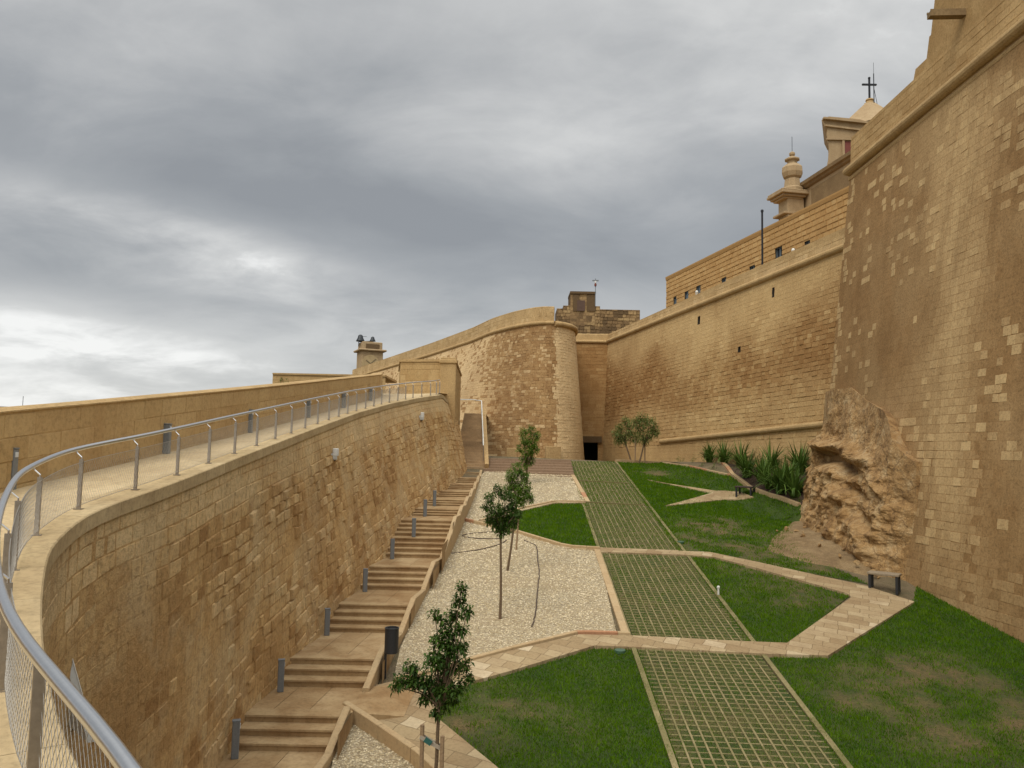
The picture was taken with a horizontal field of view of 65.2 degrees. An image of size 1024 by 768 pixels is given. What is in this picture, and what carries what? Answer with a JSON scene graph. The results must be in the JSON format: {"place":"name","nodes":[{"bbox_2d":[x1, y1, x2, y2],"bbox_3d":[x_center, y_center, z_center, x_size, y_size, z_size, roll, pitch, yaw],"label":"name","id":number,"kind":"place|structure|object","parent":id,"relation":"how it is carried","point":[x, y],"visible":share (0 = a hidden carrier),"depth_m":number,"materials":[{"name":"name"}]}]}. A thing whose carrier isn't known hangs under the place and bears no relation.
{"place":"outdoors","nodes":[
{"label":"outdoors","id":0,"kind":"place"},
{"bbox_2d":[0,393,443,540],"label":"ramp","id":1,"kind":"structure","parent":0,"point":[8,516],"depth_m":12.10,"materials":[{"name":"stone"}]},
{"bbox_2d":[11,448,19,489],"bbox_3d":[-6.663,1.125,10.638,0.144,0.556,0.116,1,-5,0],"label":"parapet light","id":2,"kind":"object","parent":1,"relation":"on","point":[14,470],"visible":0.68,"depth_m":10.62,"materials":[{"name":"grey paint"}]},
{"bbox_2d":[162,423,171,453],"bbox_3d":[-6.366,1.006,14.752,0.144,0.556,0.116,1,-5,0],"label":"parapet light","id":3,"kind":"object","parent":1,"relation":"on","point":[166,437],"visible":0.73,"depth_m":14.71,"materials":[{"name":"grey paint"}]},
{"bbox_2d":[0,373,382,492],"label":"parapet wall","id":4,"kind":"structure","parent":1,"relation":"on","point":[35,432],"depth_m":13.65,"materials":[{"name":"stone"}]},
{"bbox_2d":[248,409,253,432],"bbox_3d":[-6.215,0.880,18.969,0.144,0.556,0.116,1,-5,0],"label":"parapet light","id":5,"kind":"object","parent":1,"relation":"on","point":[250,416],"visible":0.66,"depth_m":18.92,"materials":[{"name":"grey paint"}]},
{"bbox_2d":[307,400,310,416],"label":"parapet light","id":6,"kind":"object","parent":1,"relation":"on","point":[308,404],"visible":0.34,"depth_m":23.92,"materials":[{"name":"grey paint"}]},
{"bbox_2d":[342,393,345,407],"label":"parapet light","id":7,"kind":"object","parent":1,"relation":"on","point":[343,399],"visible":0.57,"depth_m":28.68,"materials":[{"name":"grey paint"}]},
{"bbox_2d":[369,388,372,399],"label":"parapet light","id":8,"kind":"object","parent":1,"relation":"on","point":[370,391],"visible":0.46,"depth_m":33.73,"materials":[{"name":"grey paint"}]},
{"bbox_2d":[0,0,934,406],"label":"sky","id":9,"kind":"structure","parent":0,"point":[195,195],"materials":[{"name":"grey"}]},
{"bbox_2d":[481,501,593,550],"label":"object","id":10,"kind":"structure","parent":0,"point":[546,504],"depth_m":34.15,"materials":[{"name":"beige stone"}]},
{"bbox_2d":[504,504,595,545],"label":"lawn","id":11,"kind":"structure","parent":0,"point":[557,527],"depth_m":30.78,"materials":[{"name":"plant"}]},
{"bbox_2d":[440,649,678,767],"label":"lawn","id":12,"kind":"structure","parent":0,"point":[455,721],"depth_m":15.08,"materials":[{"name":"plant"}]},
{"bbox_2d":[614,648,625,653],"bbox_3d":[2.496,6.174,18.488,0.260,0.075,0.260,1,-5,0],"label":"valve cover","id":13,"kind":"object","parent":12,"relation":"on","point":[620,650],"visible":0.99,"depth_m":18.40,"materials":[{"name":"green plastic"}]},
{"bbox_2d":[233,456,915,767],"bbox_3d":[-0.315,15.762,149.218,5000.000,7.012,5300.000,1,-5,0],"label":"ground","id":14,"kind":"structure","parent":0,"point":[887,585],"depth_m":24.75,"materials":[{"name":"beige stone"}]},
{"bbox_2d":[0,394,466,767],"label":"ramp wall","id":15,"kind":"structure","parent":14,"relation":"on","point":[175,618],"depth_m":12.37,"materials":[{"name":"stone"}]},
{"bbox_2d":[69,660,93,742],"bbox_3d":[-4.472,3.146,8.249,0.495,0.992,0.222,1,-5,0],"label":"wedge lamp","id":16,"kind":"object","parent":15,"relation":"attached to","point":[74,679],"visible":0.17,"depth_m":8.15,"materials":[{"name":"grey metal"}]},
{"bbox_2d":[0,379,439,767],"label":"railing","id":17,"kind":"object","parent":15,"relation":"on","point":[92,721],"visible":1,"depth_m":3.98,"materials":[{"name":"metal"}]},
{"bbox_2d":[331,448,338,460],"bbox_3d":[-4.723,1.844,20.920,0.376,0.325,0.305,2,-5,-14],"label":"floodlight","id":18,"kind":"object","parent":15,"relation":"attached to","point":[335,454],"visible":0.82,"depth_m":20.80,"materials":[{"name":"white paint"}]},
{"bbox_2d":[419,412,423,420],"bbox_3d":[-3.978,1.402,34.438,0.411,0.356,0.333,2,-5,-14],"label":"floodlight","id":19,"kind":"object","parent":15,"relation":"attached to","point":[421,416],"visible":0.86,"depth_m":34.30,"materials":[{"name":"white paint"}]},
{"bbox_2d":[314,706,350,767],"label":"kerb","id":20,"kind":"structure","parent":14,"relation":"on","point":[326,759],"depth_m":13.48,"materials":[{"name":"stone"}]},
{"bbox_2d":[272,373,396,393],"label":"boundary wall","id":21,"kind":"structure","parent":14,"relation":"on","point":[290,377],"depth_m":60.19,"materials":[{"name":"stone"}]},
{"bbox_2d":[217,472,478,767],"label":"stairway","id":22,"kind":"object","parent":14,"relation":"on","point":[295,729],"visible":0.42,"depth_m":16.39,"materials":[{"name":"stone"}]},
{"bbox_2d":[231,718,240,759],"bbox_3d":[-4.537,5.829,13.134,0.134,0.616,0.108,3,-5,-17],"label":"bollard light","id":23,"kind":"object","parent":22,"relation":"on","point":[236,724],"visible":1,"depth_m":13.09,"materials":[{"name":"grey paint"}]},
{"bbox_2d":[277,658,284,691],"bbox_3d":[-4.483,5.654,15.526,0.134,0.616,0.108,3,-5,-17],"label":"bollard light","id":24,"kind":"object","parent":22,"relation":"on","point":[280,680],"visible":1,"depth_m":15.48,"materials":[{"name":"grey paint"}]},
{"bbox_2d":[324,608,330,635],"bbox_3d":[-4.287,5.517,18.566,0.134,0.616,0.108,3,-5,-17],"label":"bollard light","id":25,"kind":"object","parent":22,"relation":"on","point":[327,623],"visible":1,"depth_m":18.52,"materials":[{"name":"grey paint"}]},
{"bbox_2d":[362,568,367,591],"bbox_3d":[-3.978,5.318,21.686,0.134,0.616,0.108,3,-5,-17],"label":"bollard light","id":26,"kind":"object","parent":22,"relation":"on","point":[365,578],"visible":1,"depth_m":21.64,"materials":[{"name":"grey paint"}]},
{"bbox_2d":[390,539,394,558],"bbox_3d":[-3.684,5.079,24.630,0.134,0.616,0.108,3,-5,-17],"label":"bollard light","id":27,"kind":"object","parent":22,"relation":"on","point":[392,544],"visible":1,"depth_m":24.59,"materials":[{"name":"grey paint"}]},
{"bbox_2d":[412,518,415,536],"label":"bollard light","id":28,"kind":"object","parent":22,"relation":"on","point":[413,527],"visible":1,"depth_m":26.20,"materials":[{"name":"grey paint"}]},
{"bbox_2d":[423,499,426,516],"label":"bollard light","id":29,"kind":"object","parent":22,"relation":"on","point":[424,507],"visible":1,"depth_m":29.00,"materials":[{"name":"grey paint"}]},
{"bbox_2d":[433,490,436,505],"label":"bollard light","id":30,"kind":"object","parent":22,"relation":"on","point":[434,497],"visible":1,"depth_m":31.43,"materials":[{"name":"grey paint"}]},
{"bbox_2d":[331,725,414,767],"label":"gravel bed","id":31,"kind":"object","parent":14,"relation":"on","point":[369,743],"visible":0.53,"depth_m":13.43,"materials":[{"name":"beige gravel"}]},
{"bbox_2d":[388,580,475,767],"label":"young tree","id":32,"kind":"object","parent":31,"relation":"on","point":[442,692],"visible":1,"depth_m":12.31,"materials":[{"name":"green plant"}]},
{"bbox_2d":[419,724,444,767],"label":"tree stakes","id":33,"kind":"object","parent":31,"relation":"on","point":[427,740],"visible":1,"depth_m":12.22,"materials":[{"name":"brown wood"}]},
{"bbox_2d":[362,633,401,691],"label":"kerb","id":34,"kind":"structure","parent":14,"relation":"on","point":[374,677],"depth_m":16.27,"materials":[{"name":"stone"}]},
{"bbox_2d":[342,701,439,767],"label":"kerb","id":35,"kind":"structure","parent":14,"relation":"on","point":[392,740],"depth_m":13.73,"materials":[{"name":"stone"}]},
{"bbox_2d":[384,626,398,678],"bbox_3d":[-2.502,5.579,16.569,0.300,1.051,0.300,1,-5,0],"label":"litter bin","id":36,"kind":"object","parent":14,"relation":"on","point":[391,640],"visible":1,"depth_m":16.48,"materials":[{"name":"black metal"}]},
{"bbox_2d":[399,590,424,641],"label":"kerb","id":37,"kind":"structure","parent":14,"relation":"on","point":[416,599],"depth_m":19.72,"materials":[{"name":"stone"}]},
{"bbox_2d":[398,357,461,426],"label":"gate block","id":38,"kind":"structure","parent":14,"relation":"on","point":[446,371],"depth_m":44.46,"materials":[{"name":"stone"}]},
{"bbox_2d":[421,558,441,595],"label":"kerb","id":39,"kind":"structure","parent":14,"relation":"on","point":[427,583],"depth_m":22.71,"materials":[{"name":"stone"}]},
{"bbox_2d":[439,534,451,561],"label":"kerb","id":40,"kind":"structure","parent":14,"relation":"on","point":[448,548],"depth_m":25.70,"materials":[{"name":"stone"}]},
{"bbox_2d":[448,515,459,551],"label":"kerb","id":41,"kind":"structure","parent":14,"relation":"on","point":[454,530],"depth_m":27.47,"materials":[{"name":"stone"}]},
{"bbox_2d":[457,505,465,530],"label":"kerb","id":42,"kind":"structure","parent":14,"relation":"on","point":[461,512],"depth_m":29.94,"materials":[{"name":"stone"}]},
{"bbox_2d":[463,496,470,516],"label":"kerb","id":43,"kind":"structure","parent":14,"relation":"on","point":[467,501],"depth_m":32.42,"materials":[{"name":"stone"}]},
{"bbox_2d":[352,306,583,459],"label":"bastion","id":44,"kind":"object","parent":14,"relation":"on","point":[518,368],"visible":0.4,"depth_m":57.12,"materials":[{"name":"stone"}]},
{"bbox_2d":[469,488,474,504],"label":"kerb","id":45,"kind":"structure","parent":14,"relation":"on","point":[472,492],"depth_m":34.54,"materials":[{"name":"stone"}]},
{"bbox_2d":[332,471,615,767],"bbox_3d":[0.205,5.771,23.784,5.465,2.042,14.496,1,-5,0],"label":"gravel bed","id":46,"kind":"object","parent":14,"relation":"on","point":[440,594],"visible":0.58,"depth_m":22.03,"materials":[{"name":"beige gravel"}]},
{"bbox_2d":[452,540,506,553],"bbox_3d":[-1.072,5.514,27.045,0.364,0.266,2.894,-3,-6,43],"label":"irrigation hose","id":47,"kind":"object","parent":46,"relation":"on","point":[478,549],"visible":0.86,"depth_m":26.77,"materials":[{"name":"rubber"}]},
{"bbox_2d":[462,531,499,538],"bbox_3d":[-1.098,5.441,28.875,1.389,0.173,1.215,1,-5,0],"label":"irrigation hose","id":48,"kind":"object","parent":46,"relation":"on","point":[481,538],"visible":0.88,"depth_m":28.37,"materials":[{"name":"rubber"}]},
{"bbox_2d":[480,483,523,618],"bbox_3d":[-0.291,4.320,20.494,1.143,3.554,0.751,3,-5,-18],"label":"young tree","id":49,"kind":"object","parent":46,"relation":"on","point":[500,513],"visible":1,"depth_m":20.49,"materials":[{"name":"green plant"}]},
{"bbox_2d":[515,524,518,549],"bbox_3d":[0.186,5.036,27.133,0.137,1.403,0.058,1,-5,0],"label":"stake","id":50,"kind":"object","parent":46,"relation":"on","point":[517,537],"visible":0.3,"depth_m":27.09,"materials":[{"name":"brown wood"}]},
{"bbox_2d":[502,463,535,570],"bbox_3d":[0.186,4.155,24.625,1.104,3.436,0.766,1,-5,0],"label":"young tree","id":51,"kind":"object","parent":46,"relation":"on","point":[517,489],"visible":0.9,"depth_m":24.60,"materials":[{"name":"green plant"}]},
{"bbox_2d":[524,540,539,626],"bbox_3d":[0.642,5.769,24.055,0.458,1.183,8.506,1,-5,0],"label":"irrigation hose","id":52,"kind":"object","parent":46,"relation":"on","point":[537,587],"visible":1,"depth_m":23.00,"materials":[{"name":"rubber"}]},
{"bbox_2d":[461,413,487,469],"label":"stairway","id":53,"kind":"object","parent":14,"relation":"on","point":[471,432],"visible":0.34,"depth_m":47.91,"materials":[{"name":"stone"}]},
{"bbox_2d":[460,399,483,460],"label":"stair handrail","id":54,"kind":"object","parent":53,"relation":"on","point":[482,424],"visible":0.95,"depth_m":48.47,"materials":[{"name":"silver metal"}]},
{"bbox_2d":[473,482,477,493],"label":"kerb","id":55,"kind":"structure","parent":14,"relation":"on","point":[475,486],"depth_m":37.10,"materials":[{"name":"stone"}]},
{"bbox_2d":[482,409,488,467],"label":"kerb","id":56,"kind":"structure","parent":14,"relation":"on","point":[486,460],"depth_m":46.99,"materials":[{"name":"stone"}]},
{"bbox_2d":[395,630,629,679],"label":"kerb","id":57,"kind":"structure","parent":14,"relation":"on","point":[534,642],"depth_m":18.75,"materials":[{"name":"stone"}]},
{"bbox_2d":[467,471,583,520],"bbox_3d":[0.598,5.104,37.554,5.470,1.715,12.848,1,-5,0],"label":"gravel bed","id":58,"kind":"object","parent":14,"relation":"on","point":[547,493],"visible":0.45,"depth_m":38.23,"materials":[{"name":"beige gravel"}]},
{"bbox_2d":[515,424,540,481],"bbox_3d":[0.789,3.532,39.805,1.381,3.075,1.097,1,-5,0],"label":"young tree","id":59,"kind":"object","parent":58,"relation":"on","point":[526,459],"visible":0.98,"depth_m":39.75,"materials":[{"name":"green plant"}]},
{"bbox_2d":[483,458,573,476],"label":"broad steps","id":60,"kind":"structure","parent":14,"relation":"on","point":[552,466],"depth_m":44.04,"materials":[{"name":"stone"}]},
{"bbox_2d":[465,518,599,548],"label":"kerb","id":61,"kind":"structure","parent":14,"relation":"on","point":[536,537],"depth_m":28.39,"materials":[{"name":"stone"}]},
{"bbox_2d":[479,500,585,520],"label":"kerb","id":62,"kind":"structure","parent":14,"relation":"on","point":[544,503],"depth_m":35.08,"materials":[{"name":"stone"}]},
{"bbox_2d":[571,475,589,501],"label":"kerb","id":63,"kind":"structure","parent":14,"relation":"on","point":[581,490],"depth_m":38.55,"materials":[{"name":"stone"}]},
{"bbox_2d":[576,334,607,460],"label":"flank wall","id":64,"kind":"structure","parent":14,"relation":"on","point":[592,349],"depth_m":64.95,"materials":[{"name":"stone"}]},
{"bbox_2d":[594,549,628,630],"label":"kerb","id":65,"kind":"structure","parent":14,"relation":"on","point":[619,616],"depth_m":22.55,"materials":[{"name":"stone"}]},
{"bbox_2d":[610,415,637,459],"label":"young tree","id":66,"kind":"object","parent":14,"relation":"on","point":[622,438],"visible":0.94,"depth_m":49.99,"materials":[{"name":"green plant"}]},
{"bbox_2d":[615,459,659,462],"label":"kerb","id":67,"kind":"structure","parent":14,"relation":"on","point":[625,461],"depth_m":49.14,"materials":[{"name":"stone"}]},
{"bbox_2d":[628,411,661,462],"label":"young tree","id":68,"kind":"object","parent":14,"relation":"on","point":[648,436],"visible":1,"depth_m":48.94,"materials":[{"name":"green plant"}]},
{"bbox_2d":[670,462,728,473],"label":"planting bed","id":69,"kind":"object","parent":14,"relation":"on","point":[718,466],"visible":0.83,"depth_m":44.40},
{"bbox_2d":[695,440,716,461],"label":"spiky plant","id":70,"kind":"object","parent":69,"relation":"on","point":[708,453],"visible":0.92,"depth_m":46.09,"materials":[{"name":"green plant"}]},
{"bbox_2d":[602,228,844,473],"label":"curtain wall","id":71,"kind":"structure","parent":14,"relation":"on","point":[745,357],"depth_m":45.34,"materials":[{"name":"stone"}]},
{"bbox_2d":[440,461,1023,767],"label":"grass","id":72,"kind":"structure","parent":14,"relation":"on","point":[665,488],"depth_m":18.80,"materials":[{"name":"green plant"}]},
{"bbox_2d":[715,461,800,506],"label":"kerb","id":73,"kind":"structure","parent":14,"relation":"on","point":[743,482],"depth_m":37.11,"materials":[{"name":"stone"}]},
{"bbox_2d":[728,464,805,504],"bbox_3d":[14.589,5.392,45.800,8.061,1.612,22.765,-1,-5,21],"label":"planting bed","id":74,"kind":"object","parent":14,"relation":"on","point":[751,480],"visible":0.13,"depth_m":37.77,"materials":[{"name":"brown soil"}]},
{"bbox_2d":[706,439,734,463],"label":"spiky plant","id":75,"kind":"object","parent":74,"relation":"on","point":[725,456],"visible":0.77,"depth_m":44.43,"materials":[{"name":"green plant"}]},
{"bbox_2d":[721,438,753,465],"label":"spiky plant","id":76,"kind":"object","parent":74,"relation":"on","point":[741,451],"visible":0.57,"depth_m":42.85,"materials":[{"name":"green plant"}]},
{"bbox_2d":[727,449,758,477],"bbox_3d":[11.562,3.859,39.638,2.324,1.549,2.696,1,-5,0],"label":"spiky plant","id":77,"kind":"object","parent":74,"relation":"on","point":[743,465],"visible":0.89,"depth_m":39.33,"materials":[{"name":"green plant"}]},
{"bbox_2d":[736,448,775,481],"bbox_3d":[12.009,3.831,38.185,2.705,1.669,2.803,1,-5,0],"label":"spiky plant","id":78,"kind":"object","parent":74,"relation":"on","point":[762,463],"visible":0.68,"depth_m":38.06,"materials":[{"name":"green plant"}]},
{"bbox_2d":[753,460,779,488],"bbox_3d":[11.846,4.190,37.045,2.134,1.319,2.234,1,-5,0],"label":"spiky plant","id":79,"kind":"object","parent":74,"relation":"on","point":[764,478],"visible":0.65,"depth_m":36.85,"materials":[{"name":"green plant"}]},
{"bbox_2d":[742,436,792,470],"bbox_3d":[12.843,3.442,39.362,2.622,1.702,2.991,4,-5,-33],"label":"spiky plant","id":80,"kind":"object","parent":74,"relation":"on","point":[774,459],"visible":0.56,"depth_m":39.09,"materials":[{"name":"green plant"}]},
{"bbox_2d":[753,455,801,493],"bbox_3d":[12.116,4.030,36.012,2.572,1.818,3.099,0,-5,13],"label":"spiky plant","id":81,"kind":"object","parent":74,"relation":"on","point":[776,483],"visible":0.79,"depth_m":35.75,"materials":[{"name":"green plant"}]},
{"bbox_2d":[763,456,804,482],"bbox_3d":[12.575,3.870,36.490,2.444,1.378,2.535,1,-5,0],"label":"spiky plant","id":82,"kind":"object","parent":74,"relation":"on","point":[793,466],"visible":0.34,"depth_m":36.30,"materials":[{"name":"green plant"}]},
{"bbox_2d":[768,463,807,496],"bbox_3d":[12.341,4.188,35.129,2.490,1.509,2.338,1,-5,0],"label":"spiky plant","id":83,"kind":"object","parent":74,"relation":"on","point":[796,488],"visible":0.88,"depth_m":35.00,"materials":[{"name":"green plant"}]},
{"bbox_2d":[780,438,810,473],"bbox_3d":[13.698,3.426,37.998,2.734,1.702,2.944,1,-5,0],"label":"spiky plant","id":84,"kind":"object","parent":74,"relation":"on","point":[801,461],"visible":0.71,"depth_m":37.72,"materials":[{"name":"green plant"}]},
{"bbox_2d":[800,387,921,580],"bbox_3d":[13.957,3.666,32.980,4.336,7.000,14.855,1,-5,5],"label":"rock outcrop","id":85,"kind":"object","parent":14,"relation":"on","point":[865,515],"visible":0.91,"depth_m":28.75,"materials":[{"name":"beige stone"}]},
{"bbox_2d":[824,0,1023,642],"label":"corner bastion","id":86,"kind":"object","parent":14,"relation":"on","point":[928,354],"visible":0.74,"depth_m":25.31,"materials":[{"name":"stone"}]},
{"bbox_2d":[375,551,913,767],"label":"path","id":87,"kind":"structure","parent":0,"point":[862,610],"depth_m":19.00,"materials":[{"name":"beige stone"}]},
{"bbox_2d":[867,570,901,594],"bbox_3d":[11.314,6.029,24.308,0.896,0.591,0.460,-2,-6,36],"label":"bench","id":88,"kind":"object","parent":87,"relation":"on","point":[871,573],"visible":1,"depth_m":24.20,"materials":[{"name":"stone"}]},
{"bbox_2d":[600,547,689,556],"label":"path","id":89,"kind":"structure","parent":0,"point":[641,551],"depth_m":27.39,"materials":[{"name":"beige stone"}]},
{"bbox_2d":[647,479,753,506],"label":"path","id":90,"kind":"structure","parent":0,"point":[713,495],"depth_m":37.82,"materials":[{"name":"beige stone"}]},
{"bbox_2d":[735,486,755,496],"bbox_3d":[10.964,5.085,37.618,0.859,0.558,0.460,-3,-6,42],"label":"bench","id":91,"kind":"object","parent":90,"relation":"on","point":[740,487],"visible":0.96,"depth_m":37.48,"materials":[{"name":"black metal"}]},
{"bbox_2d":[572,460,852,767],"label":"turf paving","id":92,"kind":"structure","parent":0,"point":[790,690],"depth_m":17.85,"materials":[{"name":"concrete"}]},
{"bbox_2d":[571,480,628,483],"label":"stone band","id":93,"kind":"object","parent":92,"relation":"on","point":[603,481],"visible":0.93,"depth_m":41.06,"materials":[{"name":"stone"}]},
{"bbox_2d":[584,501,644,505],"bbox_3d":[4.563,5.336,35.660,2.706,0.153,0.160,1,-5,1],"label":"stone band","id":94,"kind":"object","parent":92,"relation":"on","point":[615,503],"visible":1,"depth_m":35.59,"materials":[{"name":"stone"}]},
{"bbox_2d":[621,463,867,584],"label":"lawn","id":95,"kind":"structure","parent":0,"point":[739,548],"depth_m":31.97,"materials":[{"name":"plant"}]},
{"bbox_2d":[664,462,730,475],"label":"kerb","id":96,"kind":"structure","parent":95,"relation":"on","point":[704,469],"depth_m":43.74,"materials":[{"name":"stone"}]},
{"bbox_2d":[691,557,848,642],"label":"lawn","id":97,"kind":"structure","parent":0,"point":[796,600],"depth_m":23.18,"materials":[{"name":"plant"}]},
{"bbox_2d":[767,63,882,219],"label":"church","id":98,"kind":"structure","parent":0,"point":[792,195],"depth_m":55.50,"materials":[{"name":"stone"}]},
{"bbox_2d":[769,521,886,576],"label":"soil bank","id":99,"kind":"structure","parent":0,"point":[828,551],"depth_m":28.59,"materials":[{"name":"brown soil"}]},
{"label":"terrace","id":100,"kind":"structure","parent":0,"visible":0},
{"bbox_2d":[353,335,386,367],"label":"bell tower","id":101,"kind":"structure","parent":100,"relation":"on","point":[370,351],"depth_m":117.30,"materials":[{"name":"stone"}]},
{"bbox_2d":[555,291,639,333],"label":"old watch house","id":102,"kind":"structure","parent":100,"relation":"on","point":[582,313],"depth_m":75.67,"materials":[{"name":"stone"}]},
{"bbox_2d":[592,278,598,305],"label":"weather mast","id":103,"kind":"object","parent":102,"relation":"on","point":[595,284],"visible":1,"depth_m":75.63,"materials":[{"name":"white metal"}]},
{"bbox_2d":[665,186,848,307],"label":"long building","id":104,"kind":"structure","parent":100,"relation":"on","point":[821,218],"depth_m":51.82,"materials":[{"name":"stone"}]},
{"bbox_2d":[775,246,781,258],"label":"window","id":105,"kind":"structure","parent":104,"relation":"in","point":[778,251],"depth_m":50.35,"materials":[{"name":"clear glass"}]},
{"bbox_2d":[761,209,763,264],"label":"mast","id":106,"kind":"object","parent":100,"relation":"on","point":[762,210],"visible":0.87,"depth_m":49.68,"materials":[{"name":"metal"}]}
]}

